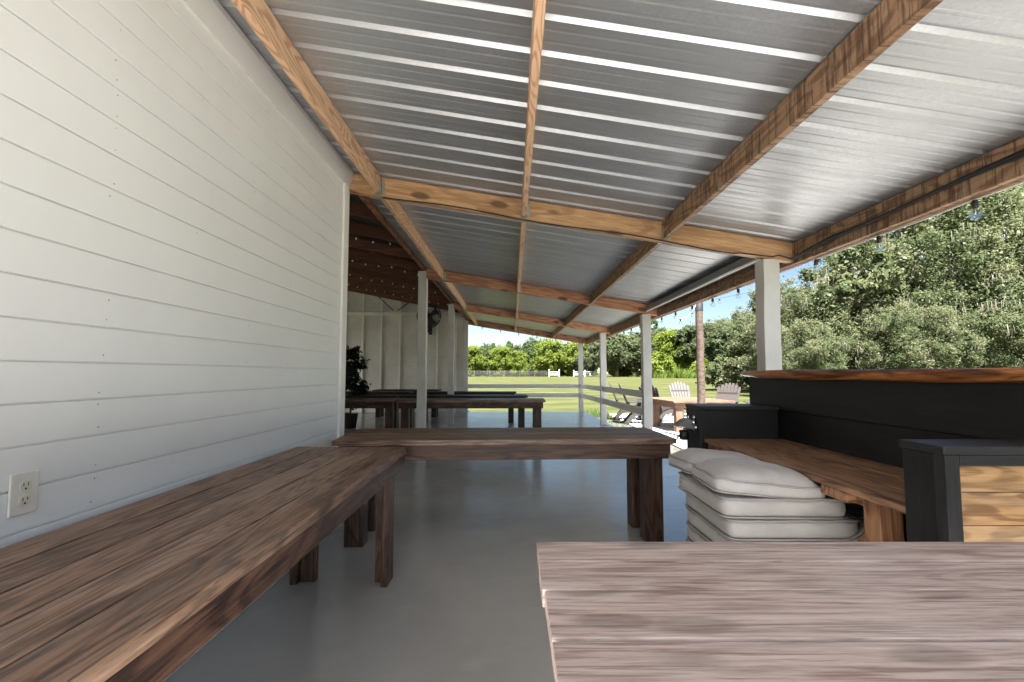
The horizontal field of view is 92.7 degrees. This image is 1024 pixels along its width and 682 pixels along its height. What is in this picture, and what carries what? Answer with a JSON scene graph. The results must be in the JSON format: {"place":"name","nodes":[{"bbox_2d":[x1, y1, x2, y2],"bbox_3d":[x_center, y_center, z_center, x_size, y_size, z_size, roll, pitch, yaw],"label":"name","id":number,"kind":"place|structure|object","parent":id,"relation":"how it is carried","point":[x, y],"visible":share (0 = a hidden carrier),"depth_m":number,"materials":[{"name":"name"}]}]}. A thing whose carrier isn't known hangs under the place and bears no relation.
{"place":"outdoors","nodes":[
{"label":"outdoors","id":0,"kind":"place"},
{"bbox_2d":[164,412,687,681],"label":"floor","id":1,"kind":"structure","parent":0,"point":[458,598],"depth_m":2.84,"materials":[{"name":"grey paint"}]},
{"bbox_2d":[0,447,406,681],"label":"long table","id":2,"kind":"object","parent":1,"relation":"on","point":[161,587],"visible":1,"depth_m":1.24,"materials":[{"name":"brown wood"}]},
{"bbox_2d":[0,0,467,681],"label":"barn","id":3,"kind":"structure","parent":1,"relation":"on","point":[184,214],"depth_m":1.98,"materials":[{"name":"white paint"}]},
{"bbox_2d":[7,469,38,517],"bbox_3d":[-1.389,0.433,1.389,0.010,0.119,0.083,0,-4,0],"label":"electrical outlet","id":4,"kind":"object","parent":3,"relation":"attached to","point":[23,493],"visible":1,"depth_m":1.38,"materials":[{"name":"beige plastic"}]},
{"bbox_2d":[349,235,393,244],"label":"fairy lights","id":5,"kind":"object","parent":3,"relation":"hanging from","point":[372,241],"visible":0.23,"depth_m":6.88,"materials":[{"name":"black rubber"}]},
{"bbox_2d":[348,258,417,275],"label":"fairy lights","id":6,"kind":"object","parent":3,"relation":"hanging from","point":[382,265],"visible":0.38,"depth_m":8.92,"materials":[{"name":"black rubber"}]},
{"bbox_2d":[348,273,438,292],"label":"fairy lights","id":7,"kind":"object","parent":3,"relation":"hanging from","point":[391,282],"visible":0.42,"depth_m":10.96,"materials":[{"name":"black rubber"}]},
{"bbox_2d":[348,284,447,304],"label":"fairy lights","id":8,"kind":"object","parent":3,"relation":"hanging from","point":[395,294],"visible":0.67,"depth_m":13.00,"materials":[{"name":"black rubber"}]},
{"bbox_2d":[417,304,440,334],"bbox_3d":[-2.560,-0.673,15.140,0.743,0.921,0.474,0,-4,0],"label":"wall fan","id":9,"kind":"object","parent":3,"relation":"attached to","point":[431,320],"depth_m":14.99,"materials":[{"name":"metal"}]},
{"bbox_2d":[344,344,370,428],"bbox_3d":[-3.611,1.009,10.953,1.020,1.872,1.128,2,-4,-23],"label":"potted tree","id":10,"kind":"object","parent":1,"relation":"on","point":[353,364],"visible":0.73,"depth_m":10.83,"materials":[{"name":"green plant"}]},
{"bbox_2d":[345,398,402,427],"bbox_3d":[-3.361,1.418,8.725,2.669,0.761,0.694,0,-4,0],"label":"dining table","id":11,"kind":"object","parent":1,"relation":"on","point":[390,405],"visible":0.18,"depth_m":8.51,"materials":[{"name":"brown wood"}]},
{"bbox_2d":[345,394,402,427],"bbox_3d":[-3.701,1.521,10.272,2.669,0.761,0.694,0,-4,0],"label":"dining table","id":12,"kind":"object","parent":1,"relation":"on","point":[373,396],"visible":0.26,"depth_m":10.11,"materials":[{"name":"black wood"}]},
{"bbox_2d":[345,391,414,394],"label":"dining table","id":13,"kind":"object","parent":1,"relation":"on","point":[392,392],"visible":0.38,"depth_m":11.94,"materials":[{"name":"black wood"}]},
{"bbox_2d":[372,389,440,416],"bbox_3d":[-2.949,1.751,13.764,1.810,0.761,0.694,0,-4,0],"label":"dining table","id":14,"kind":"object","parent":1,"relation":"on","point":[379,412],"visible":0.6,"depth_m":13.54,"materials":[{"name":"black wood"}]},
{"bbox_2d":[400,394,527,427],"bbox_3d":[-0.980,1.521,10.272,2.610,0.761,0.694,0,-4,0],"label":"dining table","id":15,"kind":"object","parent":1,"relation":"on","point":[521,417],"visible":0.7,"depth_m":10.05,"materials":[{"name":"black wood"}]},
{"bbox_2d":[416,391,515,422],"bbox_3d":[-1.119,1.653,12.268,2.449,0.761,0.694,0,-4,0],"label":"dining table","id":16,"kind":"object","parent":1,"relation":"on","point":[510,415],"visible":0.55,"depth_m":12.02,"materials":[{"name":"black wood"}]},
{"bbox_2d":[396,398,545,427],"bbox_3d":[-0.710,1.416,8.695,2.572,0.761,0.694,0,-4,0],"label":"dining table","id":17,"kind":"object","parent":1,"relation":"on","point":[406,406],"visible":0.84,"depth_m":8.40,"materials":[{"name":"brown wood"}]},
{"bbox_2d":[331,427,676,546],"bbox_3d":[-0.052,1.089,3.739,2.411,0.761,0.739,0,-4,-3],"label":"cross table","id":18,"kind":"object","parent":1,"relation":"on","point":[643,451],"visible":0.94,"depth_m":3.46,"materials":[{"name":"brown wood"}]},
{"bbox_2d":[218,0,1023,429],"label":"porch","id":19,"kind":"object","parent":1,"relation":"on","point":[778,128],"visible":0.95,"depth_m":2.72,"materials":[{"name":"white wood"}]},
{"bbox_2d":[468,384,578,396],"bbox_3d":[0.357,1.571,15.400,3.495,0.410,0.038,0,-4,0],"label":"porch railing","id":20,"kind":"object","parent":19,"relation":"attached to","point":[532,386],"visible":0.76,"depth_m":15.39,"materials":[{"name":"grey wood"}]},
{"bbox_2d":[483,327,582,343],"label":"string lights","id":21,"kind":"object","parent":19,"relation":"hanging from","point":[533,335],"visible":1,"depth_m":15.45,"materials":[{"name":"black rubber"}]},
{"bbox_2d":[383,197,791,259],"bbox_3d":[0.628,-0.944,4.093,3.438,0.543,0.019,0,-4,0],"label":"black cable","id":22,"kind":"object","parent":19,"relation":"hanging from","point":[585,228],"visible":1,"depth_m":4.09,"materials":[{"name":"rubber"}]},
{"bbox_2d":[581,384,599,402],"bbox_3d":[2.175,1.431,13.523,0.038,0.442,3.655,0,-4,0],"label":"porch railing","id":23,"kind":"object","parent":19,"relation":"attached to","point":[590,397],"visible":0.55,"depth_m":13.23,"materials":[{"name":"grey wood"}]},
{"bbox_2d":[603,387,641,414],"bbox_3d":[2.175,1.151,9.748,0.038,0.440,3.625,0,-4,0],"label":"porch railing","id":24,"kind":"object","parent":19,"relation":"attached to","point":[629,407],"visible":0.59,"depth_m":9.35,"materials":[{"name":"grey wood"}]},
{"bbox_2d":[589,181,1023,346],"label":"string lights","id":25,"kind":"object","parent":19,"relation":"hanging from","point":[975,203],"visible":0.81,"depth_m":3.21,"materials":[{"name":"black rubber"}]},
{"bbox_2d":[791,149,1023,259],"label":"power cable","id":26,"kind":"object","parent":19,"relation":"attached to","point":[1009,158],"visible":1,"depth_m":2.76,"materials":[{"name":"black rubber"}]},
{"bbox_2d":[537,542,1023,681],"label":"table","id":27,"kind":"object","parent":1,"relation":"on","point":[784,611],"visible":1,"depth_m":0.94,"materials":[{"name":"brown wood"}]},
{"bbox_2d":[685,367,1023,541],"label":"bench","id":28,"kind":"object","parent":1,"relation":"on","point":[916,455],"visible":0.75,"depth_m":2.19,"materials":[{"name":"brown wood"}]},
{"bbox_2d":[673,415,696,439],"bbox_3d":[1.308,0.653,3.683,0.155,0.193,0.144,0,-4,0],"label":"bottle opener","id":29,"kind":"object","parent":28,"relation":"attached to","point":[687,423],"visible":0.98,"depth_m":3.65,"materials":[{"name":"grey paint"}]},
{"bbox_2d":[468,374,749,412],"bbox_3d":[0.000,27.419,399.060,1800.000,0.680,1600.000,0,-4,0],"label":"lawn","id":30,"kind":"structure","parent":0,"point":[560,404],"depth_m":37.44,"materials":[{"name":"green plant"}]},
{"bbox_2d":[468,343,488,376],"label":"lime tree","id":31,"kind":"object","parent":30,"relation":"on","point":[475,358],"visible":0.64,"depth_m":103.21,"materials":[{"name":"green plant"}]},
{"bbox_2d":[478,345,490,375],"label":"pine tree","id":32,"kind":"object","parent":30,"relation":"on","point":[485,351],"visible":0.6,"depth_m":106.52,"materials":[{"name":"green plant"}]},
{"bbox_2d":[471,342,502,375],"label":"forest tree","id":33,"kind":"object","parent":30,"relation":"on","point":[484,344],"visible":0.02,"depth_m":135.94,"materials":[{"name":"green plant"}]},
{"bbox_2d":[484,343,495,375],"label":"pine tree","id":34,"kind":"object","parent":30,"relation":"on","point":[492,346],"visible":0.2,"depth_m":108.08,"materials":[{"name":"green plant"}]},
{"bbox_2d":[487,344,513,376],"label":"lime tree","id":35,"kind":"object","parent":30,"relation":"on","point":[500,356],"visible":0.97,"depth_m":102.58,"materials":[{"name":"green plant"}]},
{"bbox_2d":[474,370,534,376],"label":"wire fence","id":36,"kind":"object","parent":30,"relation":"on","point":[504,373],"visible":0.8,"depth_m":100.23,"materials":[{"name":"grey wood"}]},
{"bbox_2d":[505,341,514,375],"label":"pine tree","id":37,"kind":"object","parent":30,"relation":"on","point":[510,345],"visible":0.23,"depth_m":108.35,"materials":[{"name":"green plant"}]},
{"bbox_2d":[502,350,529,376],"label":"lime tree","id":38,"kind":"object","parent":30,"relation":"on","point":[518,362],"visible":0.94,"depth_m":102.02,"materials":[{"name":"green plant"}]},
{"bbox_2d":[520,342,528,368],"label":"pine tree","id":39,"kind":"object","parent":30,"relation":"on","point":[524,348],"visible":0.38,"depth_m":110.61,"materials":[{"name":"green plant"}]},
{"bbox_2d":[525,345,535,375],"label":"pine tree","id":40,"kind":"object","parent":30,"relation":"on","point":[530,353],"visible":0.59,"depth_m":107.59,"materials":[{"name":"green plant"}]},
{"bbox_2d":[527,344,540,375],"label":"pine tree","id":41,"kind":"object","parent":30,"relation":"on","point":[529,372],"visible":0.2,"depth_m":107.78,"materials":[{"name":"green plant"}]},
{"bbox_2d":[514,336,563,363],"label":"forest tree","id":42,"kind":"object","parent":30,"relation":"on","point":[532,341],"visible":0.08,"depth_m":130.43,"materials":[{"name":"green plant"}]},
{"bbox_2d":[531,354,551,376],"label":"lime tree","id":43,"kind":"object","parent":30,"relation":"on","point":[533,364],"visible":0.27,"depth_m":103.53,"materials":[{"name":"green plant"}]},
{"bbox_2d":[529,339,567,376],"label":"lime tree","id":44,"kind":"object","parent":30,"relation":"on","point":[549,348],"visible":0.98,"depth_m":102.33,"materials":[{"name":"green plant"}]},
{"bbox_2d":[557,347,567,375],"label":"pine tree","id":45,"kind":"object","parent":30,"relation":"on","point":[561,371],"visible":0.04,"depth_m":107.42,"materials":[{"name":"green plant"}]},
{"bbox_2d":[560,342,590,376],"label":"lime tree","id":46,"kind":"object","parent":30,"relation":"on","point":[570,351],"visible":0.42,"depth_m":103.81,"materials":[{"name":"green plant"}]},
{"bbox_2d":[479,409,672,453],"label":"weeds","id":47,"kind":"object","parent":30,"relation":"on","point":[595,413],"visible":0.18,"depth_m":14.96,"materials":[{"name":"green plant"}]},
{"bbox_2d":[567,351,599,376],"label":"spreading oak","id":48,"kind":"object","parent":30,"relation":"on","point":[587,366],"visible":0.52,"depth_m":101.31,"materials":[{"name":"green plant"}]},
{"bbox_2d":[573,370,599,376],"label":"white fence","id":49,"kind":"object","parent":30,"relation":"on","point":[595,373],"visible":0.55,"depth_m":100.28,"materials":[{"name":"paint"}]},
{"bbox_2d":[585,367,598,375],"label":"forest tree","id":50,"kind":"object","parent":30,"relation":"on","point":[591,372],"visible":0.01,"depth_m":141.76,"materials":[{"name":"green plant"}]},
{"bbox_2d":[585,333,640,376],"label":"spreading oak","id":51,"kind":"object","parent":30,"relation":"on","point":[617,356],"visible":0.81,"depth_m":91.88,"materials":[{"name":"green plant"}]},
{"bbox_2d":[608,334,635,376],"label":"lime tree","id":52,"kind":"object","parent":30,"relation":"on","point":[622,373],"visible":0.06,"depth_m":102.43,"materials":[{"name":"green plant"}]},
{"bbox_2d":[621,336,658,376],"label":"spreading oak","id":53,"kind":"object","parent":30,"relation":"on","point":[637,370],"visible":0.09,"depth_m":96.37,"materials":[{"name":"green plant"}]},
{"bbox_2d":[620,324,670,372],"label":"broadleaf tree","id":54,"kind":"object","parent":30,"relation":"on","point":[654,334],"visible":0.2,"depth_m":96.06,"materials":[{"name":"green plant"}]},
{"bbox_2d":[651,320,659,330],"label":"tall pine","id":55,"kind":"object","parent":30,"relation":"on","point":[655,322],"visible":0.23,"depth_m":122.10,"materials":[{"name":"green plant"}]},
{"bbox_2d":[652,356,675,374],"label":"shrub","id":56,"kind":"object","parent":30,"relation":"on","point":[670,363],"visible":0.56,"depth_m":78.25,"materials":[{"name":"green plant"}]},
{"bbox_2d":[651,325,695,371],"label":"lime tree","id":57,"kind":"object","parent":30,"relation":"on","point":[668,345],"visible":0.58,"depth_m":84.40,"materials":[{"name":"green plant"}]},
{"bbox_2d":[652,365,727,377],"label":"tall reeds","id":58,"kind":"object","parent":30,"relation":"on","point":[678,372],"visible":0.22,"depth_m":76.92,"materials":[{"name":"green plant"}]},
{"bbox_2d":[673,321,721,369],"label":"broadleaf tree","id":59,"kind":"object","parent":30,"relation":"on","point":[687,332],"visible":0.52,"depth_m":82.39,"materials":[{"name":"green plant"}]},
{"bbox_2d":[689,359,710,372],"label":"shrub","id":60,"kind":"object","parent":30,"relation":"on","point":[692,368],"visible":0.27,"depth_m":78.58,"materials":[{"name":"green plant"}]},
{"bbox_2d":[681,323,729,367],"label":"oak tree","id":61,"kind":"object","parent":30,"relation":"on","point":[694,346],"visible":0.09,"depth_m":82.26,"materials":[{"name":"green plant"}]},
{"bbox_2d":[693,313,743,357],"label":"oak tree","id":62,"kind":"object","parent":30,"relation":"on","point":[719,323],"visible":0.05,"depth_m":83.14,"materials":[{"name":"green plant"}]},
{"bbox_2d":[695,354,754,388],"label":"undergrowth","id":63,"kind":"object","parent":30,"relation":"on","point":[716,375],"visible":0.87,"depth_m":35.32,"materials":[{"name":"green plant"}]},
{"bbox_2d":[714,314,743,322],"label":"broadleaf tree","id":64,"kind":"object","parent":30,"relation":"on","point":[728,320],"visible":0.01,"depth_m":91.08,"materials":[{"name":"green plant"}]},
{"bbox_2d":[706,322,753,369],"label":"forest tree","id":65,"kind":"object","parent":30,"relation":"on","point":[721,348],"visible":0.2,"depth_m":78.41,"materials":[{"name":"green plant"}]},
{"bbox_2d":[726,354,755,387],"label":"undergrowth","id":66,"kind":"object","parent":30,"relation":"on","point":[745,385],"visible":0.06,"depth_m":39.57,"materials":[{"name":"green plant"}]},
{"bbox_2d":[729,305,786,325],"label":"oak tree","id":67,"kind":"object","parent":30,"relation":"on","point":[735,315],"visible":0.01,"depth_m":85.19,"materials":[{"name":"green plant"}]},
{"bbox_2d":[728,308,789,357],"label":"oak tree","id":68,"kind":"object","parent":30,"relation":"on","point":[735,345],"visible":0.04,"depth_m":73.44,"materials":[{"name":"green plant"}]},
{"bbox_2d":[744,313,861,370],"bbox_3d":[15.844,0.816,26.908,5.220,4.723,5.449,1,-4,-12],"label":"oak tree","id":69,"kind":"object","parent":30,"relation":"on","point":[816,352],"visible":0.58,"depth_m":25.81,"materials":[{"name":"green plant"}]},
{"bbox_2d":[731,270,894,369],"bbox_3d":[18.971,-0.582,31.285,8.905,8.057,9.295,0,-4,3],"label":"oak tree","id":70,"kind":"object","parent":30,"relation":"on","point":[795,298],"visible":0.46,"depth_m":29.36,"materials":[{"name":"green plant"}]},
{"bbox_2d":[794,247,923,368],"bbox_3d":[21.014,-1.262,30.052,6.540,9.256,7.355,-1,-4,17],"label":"tree","id":71,"kind":"object","parent":30,"relation":"on","point":[879,283],"visible":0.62,"depth_m":28.61,"materials":[{"name":"green plant"}]},
{"bbox_2d":[807,183,1023,363],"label":"oak tree","id":72,"kind":"object","parent":30,"relation":"on","point":[963,224],"visible":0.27,"depth_m":28.72,"materials":[{"name":"green plant"}]},
{"bbox_2d":[847,297,992,368],"bbox_3d":[21.574,0.356,26.134,6.411,5.556,6.141,3,-5,-42],"label":"oak tree","id":73,"kind":"object","parent":30,"relation":"on","point":[946,343],"visible":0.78,"depth_m":24.70,"materials":[{"name":"green plant"}]},
{"bbox_2d":[844,237,1022,358],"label":"oak tree","id":74,"kind":"object","parent":30,"relation":"on","point":[937,264],"depth_m":42.46,"materials":[{"name":"green plant"}]},
{"bbox_2d":[844,251,1023,368],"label":"oak tree","id":75,"kind":"object","parent":30,"relation":"on","point":[1009,326],"visible":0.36,"depth_m":26.79,"materials":[{"name":"green plant"}]},
{"bbox_2d":[899,184,1023,367],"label":"oak tree","id":76,"kind":"object","parent":30,"relation":"on","point":[1014,345],"visible":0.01,"depth_m":37.72,"materials":[{"name":"green plant"}]},
{"bbox_2d":[973,348,1023,367],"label":"forest tree","id":77,"kind":"object","parent":30,"relation":"on","point":[1022,363],"depth_m":53.80,"materials":[{"name":"green plant"}]},
{"bbox_2d":[597,416,680,453],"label":"soil","id":78,"kind":"structure","parent":0,"point":[673,449],"depth_m":12.69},
{"bbox_2d":[610,413,686,449],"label":"patio","id":79,"kind":"structure","parent":0,"point":[666,427],"depth_m":12.13,"materials":[{"name":"concrete"}]},
{"bbox_2d":[608,382,641,419],"bbox_3d":[3.287,1.728,14.145,0.952,1.059,0.820,-1,-4,14],"label":"adirondack chair","id":80,"kind":"object","parent":79,"relation":"on","point":[618,414],"visible":0.62,"depth_m":13.88,"materials":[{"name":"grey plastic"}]},
{"bbox_2d":[618,383,641,423],"bbox_3d":[3.345,1.657,13.085,0.952,1.059,0.820,-1,-4,8],"label":"adirondack chair","id":81,"kind":"object","parent":79,"relation":"on","point":[630,417],"visible":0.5,"depth_m":12.82,"materials":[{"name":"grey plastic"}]},
{"bbox_2d":[639,385,672,422],"bbox_3d":[4.050,1.682,13.460,0.952,1.059,0.820,2,-4,-30],"label":"adirondack chair","id":82,"kind":"object","parent":79,"relation":"on","point":[664,411],"visible":0.27,"depth_m":13.15,"materials":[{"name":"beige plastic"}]},
{"bbox_2d":[669,381,689,417],"bbox_3d":[5.334,1.786,15.030,0.820,1.059,0.952,1,-4,-8],"label":"adirondack chair","id":83,"kind":"object","parent":79,"relation":"on","point":[677,392],"visible":0.36,"depth_m":15.38,"materials":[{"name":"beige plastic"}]},
{"bbox_2d":[652,397,734,431],"bbox_3d":[4.200,1.753,11.810,1.440,0.700,1.900,0,-4,-6],"label":"patio table","id":84,"kind":"object","parent":79,"relation":"on","point":[677,404],"visible":0.65,"depth_m":11.13,"materials":[{"name":"brown wood"}]},
{"bbox_2d":[695,302,705,403],"bbox_3d":[3.666,0.572,9.483,0.161,2.793,0.156,0,-4,0],"label":"wooden pole","id":85,"kind":"object","parent":79,"relation":"on","point":[700,370],"visible":0.58,"depth_m":9.45,"materials":[{"name":"brown wood"}]},
{"bbox_2d":[717,225,1021,301],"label":"patio lights","id":86,"kind":"object","parent":85,"relation":"hanging from","point":[1003,231],"visible":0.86,"depth_m":6.39,"materials":[{"name":"black rubber"}]},
{"bbox_2d":[716,383,740,403],"bbox_3d":[5.711,1.671,13.290,0.952,1.059,0.820,3,-5,-38],"label":"adirondack chair","id":87,"kind":"object","parent":79,"relation":"on","point":[727,393],"visible":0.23,"depth_m":13.50,"materials":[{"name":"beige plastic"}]},
{"bbox_2d":[468,233,896,373],"label":"sky","id":88,"kind":"structure","parent":0,"point":[476,334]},
{"bbox_3d":[1.286,1.147,2.490,0.612,0.094,0.632,0,-4,-1],"label":"seat cushion","id":89,"kind":"object","parent":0,"visible":0},
{"bbox_2d":[686,522,712,541],"bbox_3d":[1.286,1.054,2.486,0.612,0.094,0.632,0,-4,1],"label":"seat cushion","id":90,"kind":"object","parent":89,"relation":"on","point":[694,535],"visible":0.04,"depth_m":2.64,"materials":[{"name":"grey fabric"}]},
{"bbox_2d":[686,506,864,541],"bbox_3d":[1.317,0.921,2.485,0.672,0.175,0.632,0,-4,0],"label":"seat cushion","id":91,"kind":"object","parent":90,"relation":"on","point":[711,533],"visible":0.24,"depth_m":2.35,"materials":[{"name":"grey fabric"}]},
{"bbox_2d":[685,490,859,540],"bbox_3d":[1.282,0.870,2.498,0.612,0.094,0.632,0,-4,1],"label":"seat cushion","id":92,"kind":"object","parent":91,"relation":"on","point":[821,529],"visible":0.46,"depth_m":2.19,"materials":[{"name":"grey fabric"}]},
{"bbox_2d":[678,471,846,519],"bbox_3d":[1.242,0.779,2.514,0.592,0.099,0.632,0,-4,0],"label":"seat cushion","id":93,"kind":"object","parent":92,"relation":"on","point":[732,506],"visible":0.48,"depth_m":2.21,"materials":[{"name":"grey fabric"}]},
{"bbox_2d":[668,448,759,473],"bbox_3d":[1.190,0.696,2.795,0.506,0.158,0.366,0,-4,-3],"label":"puffy pillow","id":94,"kind":"object","parent":93,"relation":"on","point":[684,460],"visible":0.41,"depth_m":2.70,"materials":[{"name":"grey fabric"}]},
{"bbox_2d":[692,458,824,501],"bbox_3d":[1.195,0.670,2.411,0.517,0.155,0.386,0,-4,2],"label":"puffy pillow","id":95,"kind":"object","parent":93,"relation":"on","point":[750,477],"visible":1,"depth_m":2.25,"materials":[{"name":"grey fabric"}]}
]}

